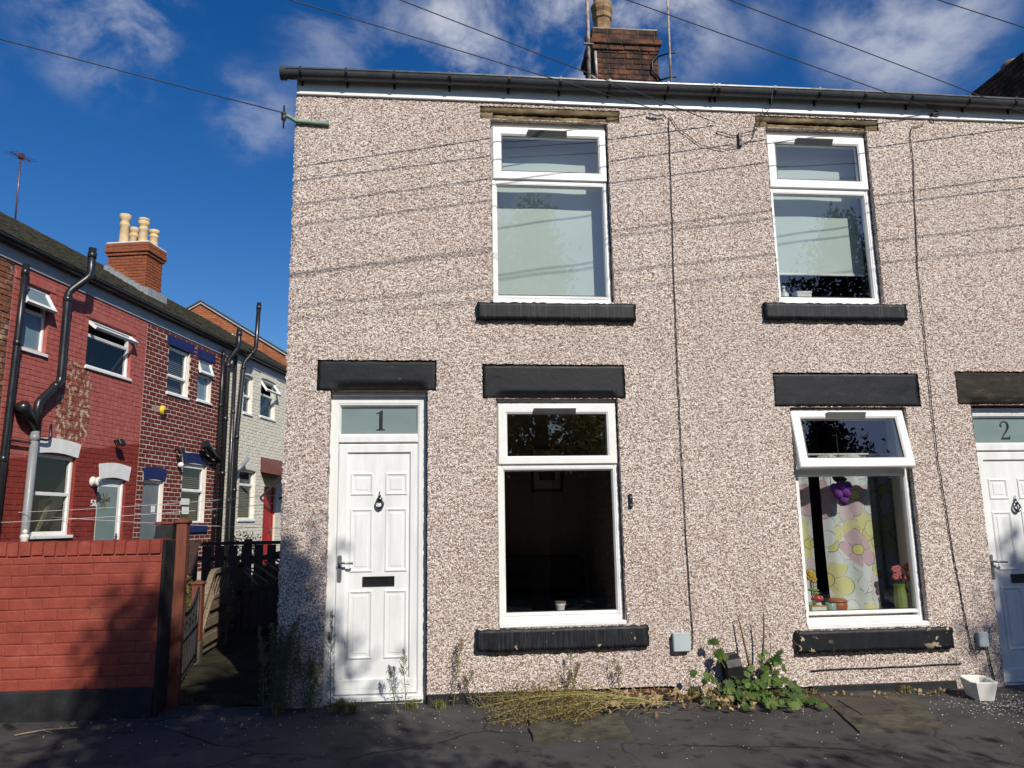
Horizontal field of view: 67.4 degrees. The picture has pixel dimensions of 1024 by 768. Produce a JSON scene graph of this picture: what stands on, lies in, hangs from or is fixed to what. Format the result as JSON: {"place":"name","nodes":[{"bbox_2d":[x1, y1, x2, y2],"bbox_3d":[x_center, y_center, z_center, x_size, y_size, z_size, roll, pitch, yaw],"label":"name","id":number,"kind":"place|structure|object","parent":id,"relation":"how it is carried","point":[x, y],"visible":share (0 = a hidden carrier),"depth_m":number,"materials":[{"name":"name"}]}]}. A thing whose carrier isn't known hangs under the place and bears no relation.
{"place":"outdoors","nodes":[
{"label":"outdoors","id":0,"kind":"place"},
{"bbox_2d":[180,575,278,707],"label":"alley path","id":1,"kind":"structure","parent":0,"point":[229,668],"depth_m":7.26,"materials":[{"name":"soil"}]},
{"bbox_2d":[154,522,176,538],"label":"gate pier","id":2,"kind":"structure","parent":1,"relation":"on","point":[165,529],"depth_m":6.07,"materials":[{"name":"black paint"}]},
{"bbox_2d":[166,517,191,707],"bbox_3d":[-2.632,1.827,6.051,0.109,1.535,0.109,0,-10,-6],"label":"gate post","id":3,"kind":"object","parent":1,"relation":"on","point":[178,613],"visible":0.8,"depth_m":6.03,"materials":[{"name":"wood"}]},
{"bbox_2d":[185,575,192,610],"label":"hedge","id":4,"kind":"object","parent":1,"relation":"on","point":[189,590],"visible":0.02,"depth_m":8.82,"materials":[{"name":"green plant"}]},
{"bbox_2d":[190,580,206,664],"bbox_3d":[-3.248,2.482,7.903,0.129,0.915,0.129,0,-10,-6],"label":"gate post","id":5,"kind":"object","parent":1,"relation":"on","point":[196,584],"visible":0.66,"depth_m":7.90,"materials":[{"name":"wood"}]},
{"bbox_2d":[181,586,199,679],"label":"iron gate","id":6,"kind":"structure","parent":5,"relation":"attached to","point":[190,642],"depth_m":7.30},
{"bbox_2d":[186,582,240,627],"bbox_3d":[-3.951,2.913,10.032,0.775,0.652,1.022,-4,-11,18],"label":"garden shrub","id":7,"kind":"object","parent":1,"relation":"on","point":[230,613],"visible":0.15,"depth_m":10.14,"materials":[{"name":"green plant"}]},
{"bbox_2d":[159,691,270,719],"bbox_3d":[-2.263,2.481,5.940,0.908,0.024,0.935,0,-10,-6],"label":"path grit","id":8,"kind":"object","parent":1,"relation":"on","point":[218,702],"visible":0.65,"depth_m":5.97,"materials":[{"name":"gravel"}]},
{"bbox_2d":[202,566,230,652],"bbox_3d":[-3.354,2.575,8.600,0.061,0.980,1.292,0,-10,-7],"label":"lattice fence","id":9,"kind":"object","parent":1,"relation":"on","point":[215,621],"visible":0.83,"depth_m":8.73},
{"bbox_2d":[185,539,280,621],"bbox_3d":[-3.915,2.926,11.308,3.100,1.260,0.160,0,-10,-6],"label":"paling fence","id":10,"kind":"object","parent":1,"relation":"on","point":[218,558],"visible":0.24,"depth_m":11.27,"materials":[{"name":"wood"}]},
{"bbox_2d":[223,530,265,580],"bbox_3d":[-5.292,3.513,15.056,0.925,1.275,0.859,0,-10,-6],"label":"garden shrub","id":11,"kind":"object","parent":1,"relation":"on","point":[238,553],"visible":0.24,"depth_m":15.08,"materials":[{"name":"green plant"}]},
{"bbox_2d":[233,550,280,629],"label":"arched gate","id":12,"kind":"structure","parent":1,"relation":"on","point":[259,607],"depth_m":10.25,"materials":[{"name":"wood"}]},
{"bbox_2d":[262,564,278,582],"bbox_3d":[-3.870,3.224,12.097,0.450,0.750,0.409,0,-10,-6],"label":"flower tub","id":13,"kind":"object","parent":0,"point":[264,573],"visible":0.16,"depth_m":11.97,"materials":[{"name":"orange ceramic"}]},
{"bbox_2d":[426,618,427,698],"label":"ground","id":14,"kind":"structure","parent":0,"point":[426,656],"depth_m":9.67,"materials":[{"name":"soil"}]},
{"bbox_2d":[0,225,29,521],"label":"terrace house","id":15,"kind":"structure","parent":14,"relation":"on","point":[11,243],"depth_m":12.55,"materials":[{"name":"brick"}]},
{"bbox_2d":[0,211,157,541],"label":"terrace house","id":16,"kind":"structure","parent":14,"relation":"on","point":[77,409],"depth_m":14.19,"materials":[{"name":"brick"}]},
{"bbox_2d":[19,285,56,351],"bbox_3d":[-8.207,-1.133,13.189,0.305,1.128,0.744,-2,-10,6],"label":"window","id":17,"kind":"structure","parent":16,"relation":"in","point":[33,324],"depth_m":13.31,"materials":[{"name":"white plastic"}]},
{"bbox_2d":[29,453,72,535],"bbox_3d":[-8.233,1.951,13.522,0.160,1.416,1.140,-2,-10,6],"label":"window","id":18,"kind":"structure","parent":16,"relation":"in","point":[66,494],"depth_m":13.85,"materials":[{"name":"white plastic"}]},
{"bbox_2d":[89,476,101,486],"bbox_3d":[-7.895,1.857,14.599,0.170,0.200,0.200,-2,-10,6],"label":"flue terminal","id":19,"kind":"object","parent":16,"relation":"attached to","point":[94,481],"visible":1,"depth_m":14.54,"materials":[{"name":"white paint"}]},
{"bbox_2d":[94,478,122,539],"bbox_3d":[-7.981,2.976,15.053,0.110,2.232,0.900,-2,-10,6],"label":"door","id":20,"kind":"structure","parent":16,"relation":"in","point":[109,494],"depth_m":15.19,"materials":[{"name":"white plastic"}]},
{"bbox_2d":[85,319,138,376],"bbox_3d":[-7.984,-0.688,15.292,0.305,0.936,1.416,-2,-10,6],"label":"window","id":21,"kind":"structure","parent":16,"relation":"in","point":[127,338],"depth_m":15.49,"materials":[{"name":"white plastic"}]},
{"bbox_2d":[0,503,277,522],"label":"washing line","id":22,"kind":"object","parent":16,"relation":"attached to","point":[142,514],"visible":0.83,"depth_m":11.94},
{"bbox_2d":[18,494,281,512],"bbox_3d":[-6.115,1.876,12.111,7.874,0.248,0.007,-4,-11,16],"label":"washing line","id":23,"kind":"object","parent":16,"relation":"attached to","point":[155,504],"visible":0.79,"depth_m":11.92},
{"bbox_2d":[46,516,280,528],"bbox_3d":[-6.246,2.375,13.386,7.765,0.458,0.007,-4,-10,14],"label":"washing line","id":24,"kind":"object","parent":16,"relation":"attached to","point":[144,522],"visible":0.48,"depth_m":13.43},
{"bbox_2d":[13,213,241,579],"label":"terrace house","id":25,"kind":"structure","parent":14,"relation":"on","point":[188,359],"depth_m":18.46,"materials":[{"name":"brick"}]},
{"bbox_2d":[8,151,36,218],"bbox_3d":[-11.326,-4.454,17.588,0.353,1.833,0.989,0,-10,-7],"label":"tv aerial","id":26,"kind":"object","parent":25,"relation":"on","point":[21,156],"visible":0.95,"depth_m":17.62,"materials":[{"name":"metal"}]},
{"bbox_2d":[139,480,160,539],"bbox_3d":[-7.833,3.210,16.479,0.110,2.268,0.804,-2,-10,6],"label":"door","id":27,"kind":"structure","parent":25,"relation":"in","point":[151,495],"depth_m":16.60,"materials":[{"name":"white plastic"}]},
{"bbox_2d":[166,346,187,396],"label":"window","id":28,"kind":"structure","parent":25,"relation":"in","point":[183,379],"depth_m":18.07,"materials":[{"name":"white plastic"}]},
{"bbox_2d":[180,463,203,523],"bbox_3d":[-7.720,2.630,18.328,0.152,1.416,1.128,-2,-10,6],"label":"window","id":29,"kind":"structure","parent":25,"relation":"in","point":[190,466],"depth_m":18.58,"materials":[{"name":"white plastic"}]},
{"bbox_2d":[197,359,214,401],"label":"window","id":30,"kind":"structure","parent":25,"relation":"in","point":[205,367],"depth_m":19.11,"materials":[{"name":"white plastic"}]},
{"bbox_2d":[167,298,286,579],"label":"terrace house","id":31,"kind":"structure","parent":14,"relation":"on","point":[255,438],"depth_m":21.78,"materials":[{"name":"white paint"}]},
{"bbox_2d":[238,469,252,517],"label":"window","id":32,"kind":"structure","parent":31,"relation":"in","point":[247,485],"depth_m":21.45,"materials":[{"name":"white plastic"}]},
{"bbox_2d":[243,375,250,412],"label":"window","id":33,"kind":"structure","parent":31,"relation":"in","point":[247,396],"depth_m":21.64,"materials":[{"name":"white plastic"}]},
{"bbox_2d":[262,487,273,563],"bbox_3d":[-7.207,4.206,22.492,0.110,2.400,0.864,-2,-10,6],"label":"door","id":34,"kind":"structure","parent":31,"relation":"in","point":[267,525],"depth_m":22.64,"materials":[{"name":"red paint"}]},
{"bbox_2d":[261,378,281,418],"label":"window","id":35,"kind":"structure","parent":31,"relation":"in","point":[273,386],"depth_m":23.11,"materials":[{"name":"white plastic"}]},
{"bbox_2d":[186,300,287,366],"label":"gabled house","id":36,"kind":"structure","parent":14,"relation":"on","point":[227,323],"depth_m":32.21,"materials":[{"name":"orange brick"}]},
{"bbox_2d":[275,0,689,708],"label":"terrace house","id":37,"kind":"structure","parent":14,"relation":"on","point":[439,386],"depth_m":6.44,"materials":[{"name":"stone"}]},
{"bbox_2d":[281,105,328,127],"bbox_3d":[-1.784,-2.287,6.631,0.404,0.210,0.061,1,-10,-12],"label":"wire bracket","id":38,"kind":"object","parent":37,"relation":"attached to","point":[284,116],"visible":1,"depth_m":6.62,"materials":[{"name":"black metal"}]},
{"bbox_2d":[324,396,426,704],"bbox_3d":[-1.087,1.298,6.178,0.792,2.430,0.126,0,-10,-6],"label":"front door","id":39,"kind":"structure","parent":37,"relation":"in","point":[376,591],"depth_m":6.18,"materials":[{"name":"white plastic"}]},
{"bbox_2d":[290,0,649,107],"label":"overhead wire","id":40,"kind":"object","parent":37,"relation":"attached to","point":[464,52],"visible":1,"depth_m":6.22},
{"bbox_2d":[530,447,562,491],"bbox_3d":[0.439,1.081,9.735,0.400,0.560,0.030,0,-10,-6],"label":"framed picture","id":41,"kind":"object","parent":37,"relation":"attached to","point":[546,481],"visible":0.65,"depth_m":9.71,"materials":[{"name":"white paint"}]},
{"bbox_2d":[497,139,604,296],"bbox_3d":[0.329,-1.485,6.996,1.030,1.636,0.067,0,-10,-6],"label":"roller blind","id":42,"kind":"object","parent":37,"relation":"attached to","point":[550,241],"visible":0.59,"depth_m":6.96,"materials":[{"name":"white fabric"}]},
{"bbox_2d":[505,554,597,611],"bbox_3d":[0.105,2.425,8.841,1.600,0.850,0.950,0,-10,-6],"label":"sofa","id":43,"kind":"object","parent":37,"relation":"in","point":[543,582],"visible":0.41,"depth_m":9.11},
{"bbox_2d":[491,127,611,302],"bbox_3d":[0.342,-1.500,6.799,1.045,1.640,0.122,0,-10,-6],"label":"window","id":44,"kind":"structure","parent":37,"relation":"in","point":[500,178],"depth_m":6.84,"materials":[{"name":"white plastic"}]},
{"bbox_2d":[496,403,623,622],"bbox_3d":[0.388,1.035,6.347,1.020,1.780,0.122,0,-10,-6],"label":"window","id":45,"kind":"structure","parent":37,"relation":"in","point":[609,461],"depth_m":6.38,"materials":[{"name":"white plastic"}]},
{"bbox_2d":[555,601,565,609],"bbox_3d":[0.400,1.852,6.334,0.096,0.116,0.096,0,-10,-6],"label":"candle jar","id":46,"kind":"object","parent":37,"relation":"on","point":[560,605],"visible":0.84,"depth_m":6.31,"materials":[{"name":"white ceramic"}]},
{"bbox_2d":[583,0,597,78],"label":"aerial mast","id":47,"kind":"object","parent":37,"relation":"attached to","point":[588,44],"visible":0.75,"depth_m":10.95,"materials":[{"name":"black metal"}]},
{"bbox_2d":[651,0,675,82],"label":"aerial mast","id":48,"kind":"object","parent":37,"relation":"attached to","point":[669,53],"visible":0.91,"depth_m":11.10,"materials":[{"name":"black metal"}]},
{"bbox_2d":[672,632,690,651],"bbox_3d":[1.357,2.070,6.168,0.141,0.146,0.060,0,-10,-6],"label":"meter box","id":49,"kind":"object","parent":37,"relation":"attached to","point":[681,642],"visible":1,"depth_m":6.14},
{"bbox_2d":[659,81,1023,695],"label":"terrace house","id":50,"kind":"structure","parent":14,"relation":"on","point":[775,386],"depth_m":6.78,"materials":[{"name":"stone"}]},
{"bbox_2d":[400,0,714,122],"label":"overhead wire","id":51,"kind":"object","parent":50,"relation":"attached to","point":[552,59],"visible":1,"depth_m":6.29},
{"bbox_2d":[668,117,692,649],"bbox_3d":[1.422,-0.140,6.586,0.101,4.662,0.010,1,-10,-9],"label":"wall cable","id":52,"kind":"object","parent":50,"relation":"attached to","point":[678,389],"depth_m":6.54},
{"bbox_2d":[670,116,755,149],"bbox_3d":[1.850,-2.288,7.015,0.813,0.313,0.006,0,-10,-6],"label":"wall cable","id":53,"kind":"object","parent":50,"relation":"attached to","point":[713,147],"depth_m":6.99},
{"bbox_2d":[720,652,745,689],"bbox_3d":[1.762,2.298,6.123,0.168,0.288,0.143,0,-10,-6],"label":"vent cowl","id":54,"kind":"object","parent":50,"relation":"attached to","point":[733,665],"visible":0.6,"depth_m":6.07,"materials":[{"name":"black plastic"}]},
{"bbox_2d":[716,85,772,135],"bbox_3d":[2.132,-2.491,7.053,0.534,0.446,0.089,-2,-10,8],"label":"wall cable","id":55,"kind":"object","parent":50,"relation":"attached to","point":[757,126],"depth_m":7.02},
{"bbox_2d":[792,291,811,297],"bbox_3d":[2.673,-0.780,7.065,0.146,0.130,0.096,0,-10,-6],"label":"white box","id":56,"kind":"object","parent":50,"relation":"on","point":[804,293],"visible":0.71,"depth_m":7.03,"materials":[{"name":"plastic"}]},
{"bbox_2d":[773,147,864,276],"bbox_3d":[2.819,-1.643,7.278,0.950,1.306,0.067,0,-10,-6],"label":"roller blind","id":57,"kind":"object","parent":50,"relation":"attached to","point":[818,236],"visible":0.77,"depth_m":7.24,"materials":[{"name":"white fabric"}]},
{"bbox_2d":[766,135,879,302],"bbox_3d":[2.839,-1.516,7.056,0.974,1.630,0.122,0,-10,-6],"label":"window","id":58,"kind":"structure","parent":50,"relation":"in","point":[858,189],"depth_m":7.10,"materials":[{"name":"white plastic"}]},
{"bbox_2d":[825,602,835,609],"bbox_3d":[2.729,1.919,6.563,0.100,0.097,0.087,8,-14,-42],"label":"mug","id":59,"kind":"object","parent":50,"relation":"on","point":[830,606],"visible":0.6,"depth_m":6.53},
{"bbox_2d":[826,598,847,610],"bbox_3d":[2.808,1.913,6.629,0.176,0.130,0.173,0,-10,-6],"label":"flower pot","id":60,"kind":"object","parent":50,"relation":"on","point":[841,603],"visible":0.69,"depth_m":6.56,"materials":[{"name":"ceramic"}]},
{"bbox_2d":[829,424,851,504],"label":"crochet grapes","id":61,"kind":"object","parent":50,"relation":"hanging from","point":[840,488],"visible":0.94,"depth_m":6.70,"materials":[{"name":"purple fabric"}]},
{"bbox_2d":[808,453,888,455],"bbox_3d":[3.040,0.635,6.934,1.502,0.032,0.030,0,-10,-6],"label":"curtain rail","id":62,"kind":"object","parent":50,"relation":"attached to","point":[819,454],"visible":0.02,"depth_m":6.92,"materials":[{"name":"white paint"}]},
{"bbox_2d":[796,465,816,604],"bbox_3d":[2.513,1.328,6.756,0.273,1.400,0.064,0,-10,-6],"label":"curtain","id":63,"kind":"object","parent":62,"relation":"hanging from","point":[806,522],"visible":0.1,"depth_m":6.79,"materials":[{"name":"fabric"}]},
{"bbox_2d":[817,455,881,609],"bbox_3d":[2.996,1.329,6.805,0.479,1.400,0.063,0,-10,-6],"label":"curtain","id":64,"kind":"object","parent":62,"relation":"hanging from","point":[850,556],"visible":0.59,"depth_m":6.79,"materials":[{"name":"fabric"}]},
{"bbox_2d":[790,408,923,623],"bbox_3d":[2.941,1.097,6.554,1.054,1.810,0.203,0,-10,-6],"label":"window","id":65,"kind":"structure","parent":50,"relation":"in","point":[807,466],"depth_m":6.59,"materials":[{"name":"white plastic"}]},
{"bbox_2d":[729,0,1023,112],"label":"overhead wire","id":66,"kind":"object","parent":50,"relation":"attached to","point":[871,54],"visible":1,"depth_m":6.49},
{"bbox_2d":[868,476,900,608],"bbox_3d":[3.513,1.387,7.174,0.418,1.400,0.063,0,-10,-6],"label":"curtain","id":67,"kind":"object","parent":50,"relation":"hanging from","point":[884,525],"visible":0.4,"depth_m":7.17,"materials":[{"name":"fabric"}]},
{"bbox_2d":[811,663,961,671],"bbox_3d":[3.082,2.327,6.311,1.307,0.023,0.009,0,-10,-6],"label":"wall cable","id":68,"kind":"object","parent":50,"relation":"attached to","point":[885,666],"depth_m":6.31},
{"bbox_2d":[891,563,909,608],"bbox_3d":[3.366,1.758,6.632,0.183,0.419,0.099,0,-10,-6],"label":"flower pot","id":69,"kind":"object","parent":50,"relation":"on","point":[900,595],"visible":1,"depth_m":6.61,"materials":[{"name":"green ceramic"}]},
{"bbox_2d":[910,124,982,653],"bbox_3d":[3.807,-0.103,6.821,0.245,4.785,0.012,0,-10,-6],"label":"wall cable","id":70,"kind":"object","parent":50,"relation":"attached to","point":[931,397],"depth_m":6.76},
{"bbox_2d":[975,632,988,646],"bbox_3d":[3.932,2.135,6.423,0.090,0.122,0.050,0,-10,-6],"label":"meter box","id":71,"kind":"object","parent":50,"relation":"attached to","point":[982,639],"visible":1,"depth_m":6.40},
{"bbox_2d":[971,408,1023,684],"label":"front door","id":72,"kind":"structure","parent":50,"relation":"in","point":[995,429],"depth_m":6.77,"materials":[{"name":"white plastic"}]},
{"bbox_2d":[971,52,1023,97],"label":"terrace house","id":73,"kind":"structure","parent":14,"relation":"on","point":[1007,80],"depth_m":12.16,"materials":[{"name":"brick"}]},
{"bbox_2d":[938,0,1023,27],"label":"overhead wire","id":74,"kind":"object","parent":73,"relation":"attached to","point":[980,13],"visible":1,"depth_m":6.04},
{"bbox_2d":[0,684,1023,767],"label":"pavement","id":75,"kind":"structure","parent":0,"point":[425,738],"depth_m":5.01,"materials":[{"name":"asphalt"}]},
{"bbox_2d":[14,727,78,735],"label":"fallen twig","id":76,"kind":"object","parent":75,"relation":"on","point":[46,731],"visible":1,"depth_m":5.25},
{"bbox_2d":[0,538,175,722],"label":"garden wall","id":77,"kind":"structure","parent":75,"relation":"on","point":[85,629],"depth_m":5.67,"materials":[{"name":"brick"}]},
{"bbox_2d":[19,529,29,541],"bbox_3d":[-3.711,1.153,5.848,0.068,0.092,0.068,0,-10,-6],"label":"garden ornament","id":78,"kind":"object","parent":77,"relation":"on","point":[24,537],"visible":1,"depth_m":5.83,"materials":[{"name":"white paint"}]},
{"bbox_2d":[43,705,418,738],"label":"dead leaves","id":79,"kind":"object","parent":75,"relation":"on","point":[128,725],"visible":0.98,"depth_m":5.47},
{"bbox_2d":[270,700,285,715],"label":"grass tuft","id":80,"kind":"object","parent":75,"relation":"on","point":[275,709],"visible":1,"depth_m":5.66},
{"bbox_2d":[257,615,301,712],"bbox_3d":[-1.749,2.101,5.794,0.345,0.707,0.170,-3,-10,11],"label":"tall weed","id":81,"kind":"object","parent":75,"relation":"on","point":[286,657],"visible":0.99,"depth_m":5.77,"materials":[{"name":"green plant"}]},
{"bbox_2d":[295,650,321,710],"bbox_3d":[-1.537,2.231,5.797,0.216,0.449,0.118,0,-10,-6],"label":"tall weed","id":82,"kind":"object","parent":75,"relation":"on","point":[310,663],"visible":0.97,"depth_m":5.79,"materials":[{"name":"green plant"}]},
{"bbox_2d":[324,609,337,711],"bbox_3d":[-1.362,2.078,5.774,0.100,0.740,0.095,4,-11,-23],"label":"tall weed","id":83,"kind":"object","parent":75,"relation":"on","point":[330,638],"visible":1,"depth_m":5.77,"materials":[{"name":"green plant"}]},
{"bbox_2d":[322,696,348,712],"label":"grass tuft","id":84,"kind":"object","parent":75,"relation":"on","point":[340,706],"visible":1,"depth_m":5.71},
{"bbox_2d":[345,699,365,712],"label":"grass tuft","id":85,"kind":"object","parent":75,"relation":"on","point":[352,707],"visible":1,"depth_m":5.71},
{"bbox_2d":[386,664,398,708],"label":"tall weed","id":86,"kind":"object","parent":75,"relation":"on","point":[390,672],"visible":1,"depth_m":5.82,"materials":[{"name":"green plant"}]},
{"bbox_2d":[399,647,408,708],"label":"tall weed","id":87,"kind":"object","parent":75,"relation":"on","point":[403,656],"visible":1,"depth_m":5.85,"materials":[{"name":"green plant"}]},
{"bbox_2d":[404,698,419,709],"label":"grass tuft","id":88,"kind":"object","parent":75,"relation":"on","point":[411,705],"visible":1,"depth_m":5.78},
{"bbox_2d":[430,697,447,709],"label":"grass tuft","id":89,"kind":"object","parent":75,"relation":"on","point":[436,702],"visible":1,"depth_m":5.80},
{"bbox_2d":[449,638,463,706],"bbox_3d":[-0.430,2.214,5.910,0.123,0.504,0.081,-4,-11,18],"label":"tall weed","id":90,"kind":"object","parent":75,"relation":"on","point":[460,646],"visible":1,"depth_m":5.92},
{"bbox_2d":[462,669,484,705],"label":"tall weed","id":91,"kind":"object","parent":75,"relation":"on","point":[472,672],"visible":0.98,"depth_m":5.88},
{"bbox_2d":[564,652,581,700],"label":"tall weed","id":92,"kind":"object","parent":75,"relation":"on","point":[575,669],"visible":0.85,"depth_m":5.96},
{"bbox_2d":[467,668,680,729],"bbox_3d":[0.480,2.307,5.645,1.622,0.340,0.911,0,-10,-6],"label":"fallen weed","id":93,"kind":"object","parent":75,"relation":"on","point":[577,693],"visible":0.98,"depth_m":5.61,"materials":[{"name":"plant"}]},
{"bbox_2d":[525,713,632,741],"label":"stone slab","id":94,"kind":"structure","parent":75,"relation":"on","point":[608,726],"depth_m":5.19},
{"bbox_2d":[612,657,625,691],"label":"tall weed","id":95,"kind":"object","parent":75,"relation":"on","point":[618,670],"visible":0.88,"depth_m":6.01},
{"bbox_2d":[589,684,756,718],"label":"dead leaves","id":96,"kind":"object","parent":75,"relation":"on","point":[677,693],"visible":0.84,"depth_m":5.80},
{"bbox_2d":[688,684,698,701],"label":"grass tuft","id":97,"kind":"object","parent":75,"relation":"on","point":[692,694],"visible":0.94,"depth_m":5.99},
{"bbox_2d":[738,612,771,684],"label":"bare stalks","id":98,"kind":"object","parent":75,"relation":"on","point":[748,662],"visible":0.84,"depth_m":6.15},
{"bbox_2d":[688,637,828,710],"bbox_3d":[1.852,2.205,5.882,0.920,0.487,0.556,0,-10,-6],"label":"leafy plant","id":99,"kind":"object","parent":75,"relation":"on","point":[767,698],"visible":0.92,"depth_m":5.97,"materials":[{"name":"green plant"}]},
{"bbox_2d":[757,692,835,714],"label":"dead leaves","id":100,"kind":"object","parent":75,"relation":"on","point":[807,704],"visible":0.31,"depth_m":5.87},
{"bbox_2d":[760,687,959,701],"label":"dead leaves","id":101,"kind":"object","parent":75,"relation":"on","point":[895,691],"visible":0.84,"depth_m":6.12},
{"bbox_2d":[819,692,948,733],"bbox_3d":[2.728,2.414,5.660,0.684,0.056,1.186,-2,-10,7],"label":"stone slab","id":102,"kind":"object","parent":75,"relation":"on","point":[864,713],"visible":0.87,"depth_m":5.56,"materials":[{"name":"stone"}]},
{"bbox_2d":[929,691,1023,723],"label":"gravel chips","id":103,"kind":"object","parent":75,"relation":"on","point":[995,706],"visible":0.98,"depth_m":5.78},
{"bbox_2d":[959,675,997,700],"bbox_3d":[3.667,2.386,6.029,0.204,0.148,0.260,-2,-10,8],"label":"planter trough","id":104,"kind":"object","parent":75,"relation":"on","point":[979,687],"visible":1,"depth_m":5.94,"materials":[{"name":"plastic"}]},
{"bbox_2d":[0,0,1023,351],"label":"sky","id":105,"kind":"structure","parent":0,"point":[213,174],"materials":[{"name":"blue"}]},
{"bbox_3d":[2.604,1.953,6.563,0.145,0.034,0.120,0,-10,-6],"label":"book","id":106,"kind":"object","parent":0,"visible":0},
{"bbox_2d":[809,605,826,610],"bbox_3d":[2.604,1.915,6.569,0.136,0.041,0.113,0,-10,-6],"label":"book","id":107,"kind":"object","parent":106,"relation":"on","point":[814,608],"visible":0.51,"depth_m":6.52,"materials":[{"name":"paper"}]},
{"bbox_2d":[806,569,819,605],"bbox_3d":[2.574,1.779,6.572,0.092,0.381,0.092,-8,-12,33],"label":"flower pot","id":108,"kind":"object","parent":107,"relation":"on","point":[811,576],"visible":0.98,"depth_m":6.57,"materials":[{"name":"plant"}]},
{"bbox_2d":[811,595,823,605],"bbox_3d":[2.613,1.848,6.570,0.104,0.090,0.104,0,-10,-6],"label":"toadstool ornament","id":109,"kind":"object","parent":107,"relation":"on","point":[817,599],"visible":1,"depth_m":6.54,"materials":[{"name":"red ceramic"}]},
{"bbox_3d":[-23.631,-3.155,-4.795,1.200,8.600,0.285,0,-10,-6],"label":"telegraph pole","id":110,"kind":"object","parent":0,"visible":0},
{"bbox_2d":[0,39,280,112],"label":"overhead wire","id":111,"kind":"object","parent":110,"relation":"attached to","point":[137,74],"visible":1,"depth_m":6.07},
{"bbox_2d":[627,0,935,109],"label":"overhead wire","id":112,"kind":"object","parent":110,"relation":"attached to","point":[776,53],"visible":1,"depth_m":6.50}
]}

